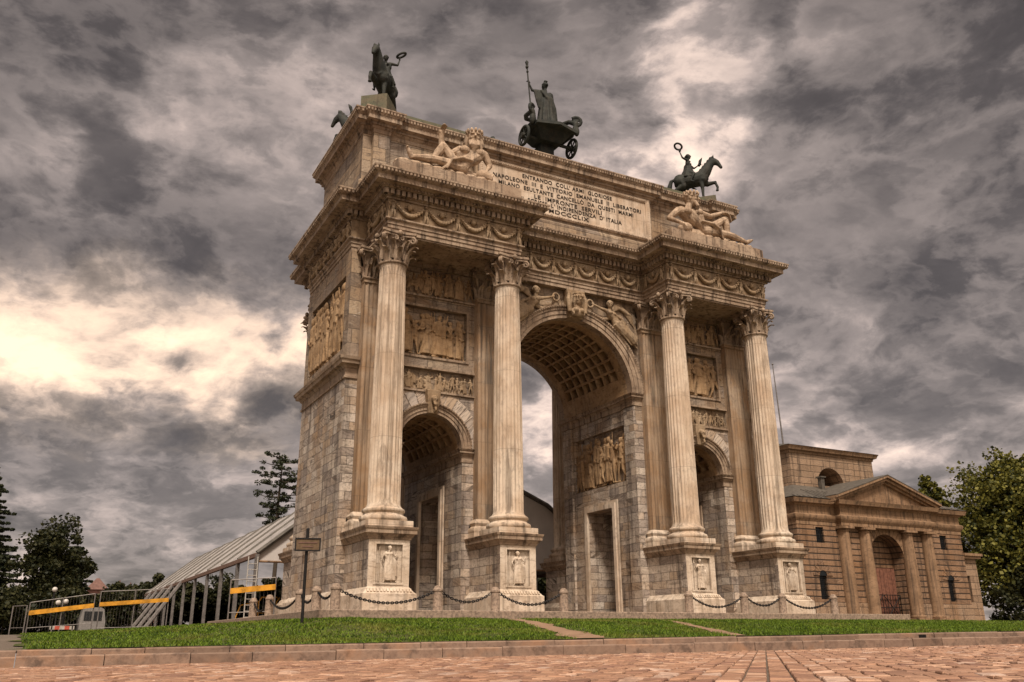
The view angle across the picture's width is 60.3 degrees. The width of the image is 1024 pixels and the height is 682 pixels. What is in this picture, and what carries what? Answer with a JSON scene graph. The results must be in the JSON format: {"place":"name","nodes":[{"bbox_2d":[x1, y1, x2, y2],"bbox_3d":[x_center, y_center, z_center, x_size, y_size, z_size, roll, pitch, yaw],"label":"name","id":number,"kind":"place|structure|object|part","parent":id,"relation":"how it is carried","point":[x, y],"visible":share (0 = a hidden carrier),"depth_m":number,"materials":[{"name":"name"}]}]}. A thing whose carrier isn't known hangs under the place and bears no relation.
{"place":"outdoors","nodes":[
{"label":"outdoors","id":0,"kind":"place"},
{"bbox_2d":[0,619,1021,652],"bbox_3d":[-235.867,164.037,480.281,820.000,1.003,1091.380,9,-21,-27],"label":"ground","id":1,"kind":"structure","parent":0,"point":[6,643],"depth_m":18.97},
{"bbox_2d":[0,467,26,634],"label":"conifer","id":2,"kind":"object","parent":1,"relation":"on","point":[4,559],"visible":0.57,"depth_m":72.13,"materials":[{"name":"green plant"}]},
{"bbox_2d":[8,605,27,634],"bbox_3d":[-28.095,15.928,50.140,0.341,1.752,1.208,-15,-23,36],"label":"site fence","id":3,"kind":"object","parent":1,"relation":"on","point":[18,617],"visible":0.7,"depth_m":50.20,"materials":[{"name":"metal"}]},
{"bbox_2d":[0,584,48,634],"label":"shrub","id":4,"kind":"object","parent":1,"relation":"on","point":[11,597],"visible":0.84,"depth_m":62.59,"materials":[{"name":"green plant"}]},
{"bbox_2d":[4,512,98,631],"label":"leafy tree","id":5,"kind":"object","parent":1,"relation":"on","point":[52,558],"visible":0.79,"depth_m":68.46,"materials":[{"name":"green plant"}]},
{"bbox_2d":[48,587,57,631],"bbox_3d":[-27.660,16.273,52.964,0.300,2.900,0.292,9,-21,-27],"label":"globe lamp","id":6,"kind":"object","parent":1,"relation":"on","point":[54,589],"visible":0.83,"depth_m":53.14,"materials":[{"name":"metal"}]},
{"bbox_2d":[24,583,88,632],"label":"shrub","id":7,"kind":"object","parent":1,"relation":"on","point":[62,593],"visible":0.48,"depth_m":65.89,"materials":[{"name":"green plant"}]},
{"bbox_2d":[53,600,60,631],"bbox_3d":[-27.042,16.458,52.291,0.300,2.110,0.292,9,-21,-27],"label":"globe lamp","id":8,"kind":"object","parent":1,"relation":"on","point":[58,603],"visible":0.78,"depth_m":52.42,"materials":[{"name":"glass"}]},
{"bbox_2d":[24,532,92,632],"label":"conifer","id":9,"kind":"object","parent":1,"relation":"on","point":[81,579],"visible":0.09,"depth_m":77.07,"materials":[{"name":"green plant"}]},
{"bbox_2d":[25,593,95,632],"bbox_3d":[-26.325,15.987,51.479,3.767,2.471,0.212,9,-21,-25],"label":"site fence","id":10,"kind":"object","parent":1,"relation":"on","point":[60,609],"visible":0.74,"depth_m":51.49,"materials":[{"name":"metal"}]},
{"bbox_2d":[49,626,74,631],"bbox_3d":[-24.258,15.653,47.476,1.200,0.610,0.080,9,-21,-27],"label":"plank barrier","id":11,"kind":"object","parent":1,"relation":"on","point":[51,628],"visible":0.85,"depth_m":47.49,"materials":[{"name":"white paint"}]},
{"bbox_2d":[61,599,68,630],"bbox_3d":[-26.690,16.483,52.482,0.300,2.180,0.292,9,-21,-27],"label":"globe lamp","id":12,"kind":"object","parent":1,"relation":"on","point":[66,601],"visible":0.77,"depth_m":52.56,"materials":[{"name":"metal"}]},
{"bbox_2d":[76,607,104,629],"bbox_3d":[-31.465,21.030,65.826,1.740,2.080,3.630,9,-21,-27],"label":"parked van","id":13,"kind":"object","parent":1,"relation":"on","point":[87,619],"visible":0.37,"depth_m":64.42,"materials":[{"name":"grey paint"}]},
{"bbox_3d":[-30.618,20.102,64.459,1.200,0.650,0.020,9,-21,-27],"label":"window","id":14,"kind":"part","parent":13,"relation":"part of","materials":[{"name":"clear glass"}]},
{"bbox_2d":[87,578,106,598],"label":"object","id":15,"kind":"structure","parent":1,"relation":"on","point":[96,585],"depth_m":139.53,"materials":[{"name":"paint"}]},
{"bbox_2d":[86,595,144,624],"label":"shrub","id":16,"kind":"object","parent":1,"relation":"on","point":[92,597],"visible":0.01,"depth_m":77.71,"materials":[{"name":"green plant"}]},
{"bbox_2d":[89,583,143,628],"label":"shrub","id":17,"kind":"object","parent":1,"relation":"on","point":[118,610],"visible":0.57,"depth_m":69.95,"materials":[{"name":"green plant"}]},
{"bbox_2d":[93,581,150,626],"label":"tree","id":18,"kind":"object","parent":1,"relation":"on","point":[131,587],"visible":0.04,"depth_m":84.90,"materials":[{"name":"green plant"}]},
{"bbox_2d":[96,589,169,628],"bbox_3d":[-22.786,16.321,53.063,4.240,2.802,0.241,7,-20,-21],"label":"site fence","id":19,"kind":"object","parent":1,"relation":"on","point":[134,602],"visible":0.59,"depth_m":53.13,"materials":[{"name":"metal"}]},
{"bbox_2d":[131,572,184,625],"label":"tree","id":20,"kind":"object","parent":1,"relation":"on","point":[158,578],"visible":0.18,"depth_m":84.45,"materials":[{"name":"green plant"}]},
{"bbox_2d":[165,581,225,625],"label":"tree","id":21,"kind":"object","parent":1,"relation":"on","point":[210,612],"visible":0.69,"depth_m":85.37,"materials":[{"name":"green plant"}]},
{"bbox_2d":[193,572,264,622],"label":"tree","id":22,"kind":"object","parent":1,"relation":"on","point":[225,594],"visible":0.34,"depth_m":87.49,"materials":[{"name":"green plant"}]},
{"bbox_2d":[243,556,258,617],"bbox_3d":[-12.647,12.124,42.669,0.598,3.358,0.555,9,-21,-27],"label":"ladder","id":23,"kind":"object","parent":1,"relation":"on","point":[250,581],"visible":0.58,"depth_m":42.91,"materials":[{"name":"silver metal"}]},
{"bbox_2d":[235,597,279,618],"bbox_3d":[-14.387,15.240,49.547,2.616,1.700,0.090,9,-21,-27],"label":"hoop barrier","id":24,"kind":"object","parent":1,"relation":"on","point":[258,605],"visible":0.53,"depth_m":49.63,"materials":[{"name":"black metal"}]},
{"bbox_2d":[241,577,282,615],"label":"tree","id":25,"kind":"object","parent":1,"relation":"on","point":[268,592],"visible":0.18,"depth_m":88.96,"materials":[{"name":"green plant"}]},
{"bbox_2d":[252,451,297,579],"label":"pine tree","id":26,"kind":"object","parent":1,"relation":"on","point":[279,498],"visible":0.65,"depth_m":107.73,"materials":[{"name":"green plant"}]},
{"bbox_2d":[122,490,553,627],"bbox_3d":[-15.125,17.159,66.747,24.051,10.039,44.860,9,-21,-27],"label":"marquee tent","id":27,"kind":"object","parent":1,"relation":"on","point":[267,543],"visible":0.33,"depth_m":52.43,"materials":[{"name":"fabric"}]},
{"bbox_2d":[0,631,1023,659],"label":"kerb","id":28,"kind":"structure","parent":1,"relation":"on","point":[202,649],"depth_m":17.50,"materials":[{"name":"stone"}]},
{"bbox_2d":[537,577,546,604],"bbox_3d":[4.020,17.651,62.889,7.486,6.216,6.457,3,-19,-9],"label":"tree","id":29,"kind":"object","parent":1,"relation":"on","point":[541,582],"visible":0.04,"depth_m":60.91,"materials":[{"name":"green plant"}]},
{"bbox_2d":[779,444,985,620],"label":"toll house","id":30,"kind":"structure","parent":1,"relation":"on","point":[886,544],"depth_m":66.75,"materials":[{"name":"beige stone"}]},
{"bbox_2d":[772,363,783,443],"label":"flagpole","id":31,"kind":"object","parent":30,"relation":"on","point":[778,408],"visible":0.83,"depth_m":72.27,"materials":[{"name":"metal"}]},
{"bbox_2d":[815,527,823,542],"bbox_3d":[22.096,13.982,63.546,0.800,1.100,0.170,9,-21,-27],"label":"window","id":32,"kind":"structure","parent":30,"relation":"in","point":[819,535],"depth_m":63.56,"materials":[{"name":"black glass"}]},
{"bbox_2d":[819,570,828,598],"bbox_3d":[21.982,17.227,62.333,0.750,1.975,0.232,9,-21,-27],"label":"window","id":33,"kind":"structure","parent":30,"relation":"in","point":[822,576],"depth_m":62.37,"materials":[{"name":"black glass"}]},
{"bbox_2d":[939,536,946,549],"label":"window","id":34,"kind":"structure","parent":30,"relation":"in","point":[941,538],"depth_m":69.55,"materials":[{"name":"black glass"}]},
{"bbox_2d":[948,575,955,601],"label":"window","id":35,"kind":"structure","parent":30,"relation":"in","point":[950,579],"depth_m":68.53,"materials":[{"name":"black glass"}]},
{"bbox_2d":[917,474,964,542],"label":"leafy tree","id":36,"kind":"object","parent":1,"relation":"on","point":[926,484],"visible":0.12,"depth_m":92.43,"materials":[{"name":"green plant"}]},
{"bbox_2d":[939,446,1023,612],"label":"leafy tree","id":37,"kind":"object","parent":1,"relation":"on","point":[993,522],"visible":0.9,"depth_m":85.19,"materials":[{"name":"green plant"}]},
{"bbox_2d":[982,563,1023,620],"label":"shrub","id":38,"kind":"object","parent":1,"relation":"on","point":[1007,597],"visible":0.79,"depth_m":81.05,"materials":[{"name":"green plant"}]},
{"bbox_2d":[0,0,1023,667],"label":"sky","id":39,"kind":"structure","parent":0,"point":[159,159],"materials":[{"name":"grey"}]},
{"bbox_2d":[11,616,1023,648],"bbox_3d":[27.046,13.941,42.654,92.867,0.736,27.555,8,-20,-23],"label":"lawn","id":40,"kind":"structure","parent":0,"point":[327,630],"depth_m":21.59,"materials":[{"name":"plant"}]},
{"bbox_2d":[294,528,320,623],"bbox_3d":[-5.959,6.763,25.477,0.740,2.700,0.170,4,-19,-14],"label":"sign post","id":41,"kind":"object","parent":40,"relation":"on","point":[306,544],"visible":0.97,"depth_m":25.64,"materials":[{"name":"metal"}]},
{"bbox_2d":[511,619,604,637],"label":"path","id":42,"kind":"structure","parent":0,"point":[569,633],"depth_m":21.33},
{"bbox_2d":[207,609,910,622],"bbox_3d":[1.396,12.900,40.050,26.200,0.600,18.440,9,-21,-27],"label":"apron","id":43,"kind":"object","parent":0,"point":[336,613],"visible":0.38,"depth_m":30.70,"materials":[{"name":"beige stone"}]},
{"bbox_2d":[227,577,276,618],"bbox_3d":[-11.616,11.597,39.417,2.374,2.052,0.278,5,-19,-15],"label":"site fence","id":44,"kind":"object","parent":43,"relation":"on","point":[252,588],"visible":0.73,"depth_m":39.48,"materials":[{"name":"metal"}]},
{"bbox_2d":[248,598,257,616],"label":"bollard","id":45,"kind":"object","parent":43,"relation":"on","point":[252,611],"visible":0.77,"depth_m":36.58,"materials":[{"name":"beige stone"}]},
{"bbox_2d":[264,595,273,614],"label":"bollard","id":46,"kind":"object","parent":43,"relation":"on","point":[268,607],"visible":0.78,"depth_m":34.25,"materials":[{"name":"beige stone"}]},
{"bbox_2d":[254,602,264,611],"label":"chain","id":47,"kind":"object","parent":46,"relation":"hanging from","point":[258,610],"visible":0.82,"depth_m":35.79,"materials":[{"name":"metal"}]},
{"bbox_2d":[294,589,302,611],"bbox_3d":[-7.387,9.054,30.692,0.340,0.820,0.335,9,-21,-27],"label":"bollard","id":48,"kind":"object","parent":43,"relation":"on","point":[298,600],"visible":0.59,"depth_m":30.56,"materials":[{"name":"beige stone"}]},
{"bbox_2d":[270,600,294,609],"bbox_3d":[-8.424,9.679,32.529,0.105,0.453,4.138,9,-21,-27],"label":"chain","id":49,"kind":"object","parent":48,"relation":"hanging from","point":[280,608],"visible":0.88,"depth_m":32.62,"materials":[{"name":"metal"}]},
{"bbox_2d":[311,586,321,609],"bbox_3d":[-6.445,8.483,29.023,0.340,0.820,0.335,9,-21,-27],"label":"bollard","id":50,"kind":"object","parent":43,"relation":"on","point":[315,601],"visible":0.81,"depth_m":28.91,"materials":[{"name":"beige stone"}]},
{"bbox_2d":[330,583,340,608],"bbox_3d":[-5.559,8.048,27.755,0.340,0.820,0.335,9,-21,-27],"label":"bollard","id":51,"kind":"object","parent":43,"relation":"on","point":[335,588],"visible":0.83,"depth_m":27.64,"materials":[{"name":"beige stone"}]},
{"bbox_2d":[317,592,330,599],"bbox_3d":[-6.003,8.191,28.414,0.106,0.296,1.331,12,-22,-32],"label":"chain","id":52,"kind":"object","parent":51,"relation":"hanging from","point":[323,597],"visible":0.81,"depth_m":28.43,"materials":[{"name":"metal"}]},
{"bbox_2d":[341,589,433,604],"bbox_3d":[-4.015,8.297,28.541,3.237,0.452,0.106,9,-21,-27],"label":"chain","id":53,"kind":"object","parent":51,"relation":"hanging from","point":[383,602],"visible":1,"depth_m":28.48,"materials":[{"name":"metal"}]},
{"bbox_2d":[433,585,442,609],"bbox_3d":[-2.471,8.555,29.324,0.340,0.820,0.335,9,-21,-27],"label":"bollard","id":54,"kind":"object","parent":43,"relation":"on","point":[437,597],"visible":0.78,"depth_m":29.20,"materials":[{"name":"beige stone"}]},
{"bbox_2d":[442,591,491,602],"bbox_3d":[-1.523,8.678,29.818,1.876,0.383,0.106,9,-21,-27],"label":"chain","id":55,"kind":"object","parent":54,"relation":"hanging from","point":[472,601],"visible":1,"depth_m":29.74,"materials":[{"name":"metal"}]},
{"bbox_2d":[490,587,499,610],"bbox_3d":[-0.575,8.866,30.288,0.340,0.820,0.335,9,-21,-27],"label":"bollard","id":56,"kind":"object","parent":43,"relation":"on","point":[495,598],"visible":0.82,"depth_m":30.17,"materials":[{"name":"beige stone"}]},
{"bbox_2d":[500,593,559,605],"bbox_3d":[0.638,9.062,30.906,2.480,0.448,0.106,9,-21,-27],"label":"chain","id":57,"kind":"object","parent":56,"relation":"hanging from","point":[535,604],"visible":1,"depth_m":30.82,"materials":[{"name":"metal"}]},
{"bbox_2d":[274,103,815,613],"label":"triumphal arch","id":58,"kind":"structure","parent":43,"relation":"on","point":[624,317],"depth_m":39.97,"materials":[{"name":"stone"}]},
{"bbox_2d":[331,104,352,140],"bbox_3d":[-7.876,-10.692,45.503,3.192,4.424,1.522,-6,-19,16],"label":"equestrian statue","id":59,"kind":"object","parent":58,"relation":"on","point":[341,117],"visible":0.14,"depth_m":45.78,"materials":[{"name":"grey metal"}]},
{"bbox_2d":[361,43,406,110],"bbox_3d":[-5.981,-12.184,41.754,1.522,4.424,3.192,-4,-19,9],"label":"equestrian statue","id":60,"kind":"object","parent":58,"relation":"on","point":[380,77],"visible":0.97,"depth_m":41.10,"materials":[{"name":"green metal"}]},
{"bbox_2d":[393,123,496,182],"bbox_3d":[-2.790,-8.253,38.366,4.905,2.781,1.244,9,-21,-27],"label":"river god statue","id":61,"kind":"object","parent":58,"relation":"on","point":[464,158],"visible":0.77,"depth_m":38.40,"materials":[{"name":"stone"}]},
{"bbox_2d":[518,102,582,159],"bbox_3d":[1.479,-10.731,47.521,3.302,2.856,4.431,9,-21,-27],"label":"bronze chariot","id":62,"kind":"object","parent":58,"relation":"on","point":[546,136],"visible":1,"depth_m":46.29,"materials":[{"name":"black metal"}]},
{"bbox_2d":[525,60,557,120],"bbox_3d":[1.555,-13.088,47.231,1.824,4.107,1.198,9,-21,-27],"label":"goddess statue","id":63,"kind":"object","parent":62,"relation":"on","point":[544,99],"visible":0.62,"depth_m":46.97,"materials":[{"name":"grey metal"}]},
{"bbox_2d":[667,142,721,199],"bbox_3d":[10.340,-9.090,49.967,3.192,4.424,1.522,-6,-19,16],"label":"equestrian statue","id":64,"kind":"object","parent":58,"relation":"on","point":[688,178],"visible":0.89,"depth_m":49.90,"materials":[{"name":"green metal"}]},
{"bbox_2d":[666,189,752,246],"bbox_3d":[10.033,-6.126,44.863,5.366,2.727,1.223,9,-21,-27],"label":"river god statue","id":65,"kind":"object","parent":58,"relation":"on","point":[691,217],"visible":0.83,"depth_m":44.24,"materials":[{"name":"stone"}]},
{"bbox_2d":[559,588,567,610],"bbox_3d":[1.850,9.264,31.521,0.340,0.820,0.335,9,-21,-27],"label":"bollard","id":66,"kind":"object","parent":43,"relation":"on","point":[563,598],"visible":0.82,"depth_m":31.41,"materials":[{"name":"beige stone"}]},
{"bbox_2d":[684,591,693,611],"bbox_3d":[6.834,10.083,34.054,0.340,0.820,0.335,9,-21,-27],"label":"bollard","id":67,"kind":"object","parent":43,"relation":"on","point":[688,595],"visible":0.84,"depth_m":33.95,"materials":[{"name":"beige stone"}]},
{"bbox_2d":[693,597,740,607],"bbox_3d":[8.070,10.282,34.684,2.528,0.448,0.106,9,-21,-27],"label":"chain","id":68,"kind":"object","parent":67,"relation":"hanging from","point":[712,606],"visible":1,"depth_m":34.62,"materials":[{"name":"metal"}]},
{"bbox_2d":[739,592,748,612],"bbox_3d":[9.304,10.488,35.310,0.340,0.820,0.335,9,-21,-27],"label":"bollard","id":69,"kind":"object","parent":43,"relation":"on","point":[744,604],"visible":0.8,"depth_m":35.19,"materials":[{"name":"beige stone"}]},
{"bbox_2d":[748,598,779,606],"bbox_3d":[10.208,10.597,35.783,1.776,0.369,0.106,9,-21,-27],"label":"chain","id":70,"kind":"object","parent":69,"relation":"hanging from","point":[757,604],"visible":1,"depth_m":35.72,"materials":[{"name":"metal"}]},
{"bbox_2d":[777,593,786,612],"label":"bollard","id":71,"kind":"object","parent":43,"relation":"on","point":[782,603],"visible":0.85,"depth_m":36.12,"materials":[{"name":"beige stone"}]},
{"bbox_2d":[786,599,830,608],"bbox_3d":[12.414,10.996,36.892,2.680,0.450,0.106,9,-21,-27],"label":"chain","id":72,"kind":"object","parent":71,"relation":"hanging from","point":[803,607],"visible":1,"depth_m":36.82,"materials":[{"name":"metal"}]},
{"bbox_2d":[829,594,838,613],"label":"bollard","id":73,"kind":"object","parent":43,"relation":"on","point":[834,604],"visible":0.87,"depth_m":37.44,"materials":[{"name":"beige stone"}]},
{"bbox_2d":[673,621,741,634],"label":"path","id":74,"kind":"structure","parent":0,"point":[710,629],"depth_m":22.79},
{"bbox_2d":[742,652,816,681],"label":"paving bed","id":75,"kind":"object","parent":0,"point":[767,671],"depth_m":7.79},
{"bbox_2d":[0,644,1023,681],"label":"paving","id":76,"kind":"structure","parent":75,"relation":"on","point":[984,663],"depth_m":8.89,"materials":[{"name":"brown stone"}]},
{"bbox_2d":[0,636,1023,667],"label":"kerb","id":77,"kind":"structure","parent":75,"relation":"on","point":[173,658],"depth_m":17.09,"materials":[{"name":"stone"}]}
]}

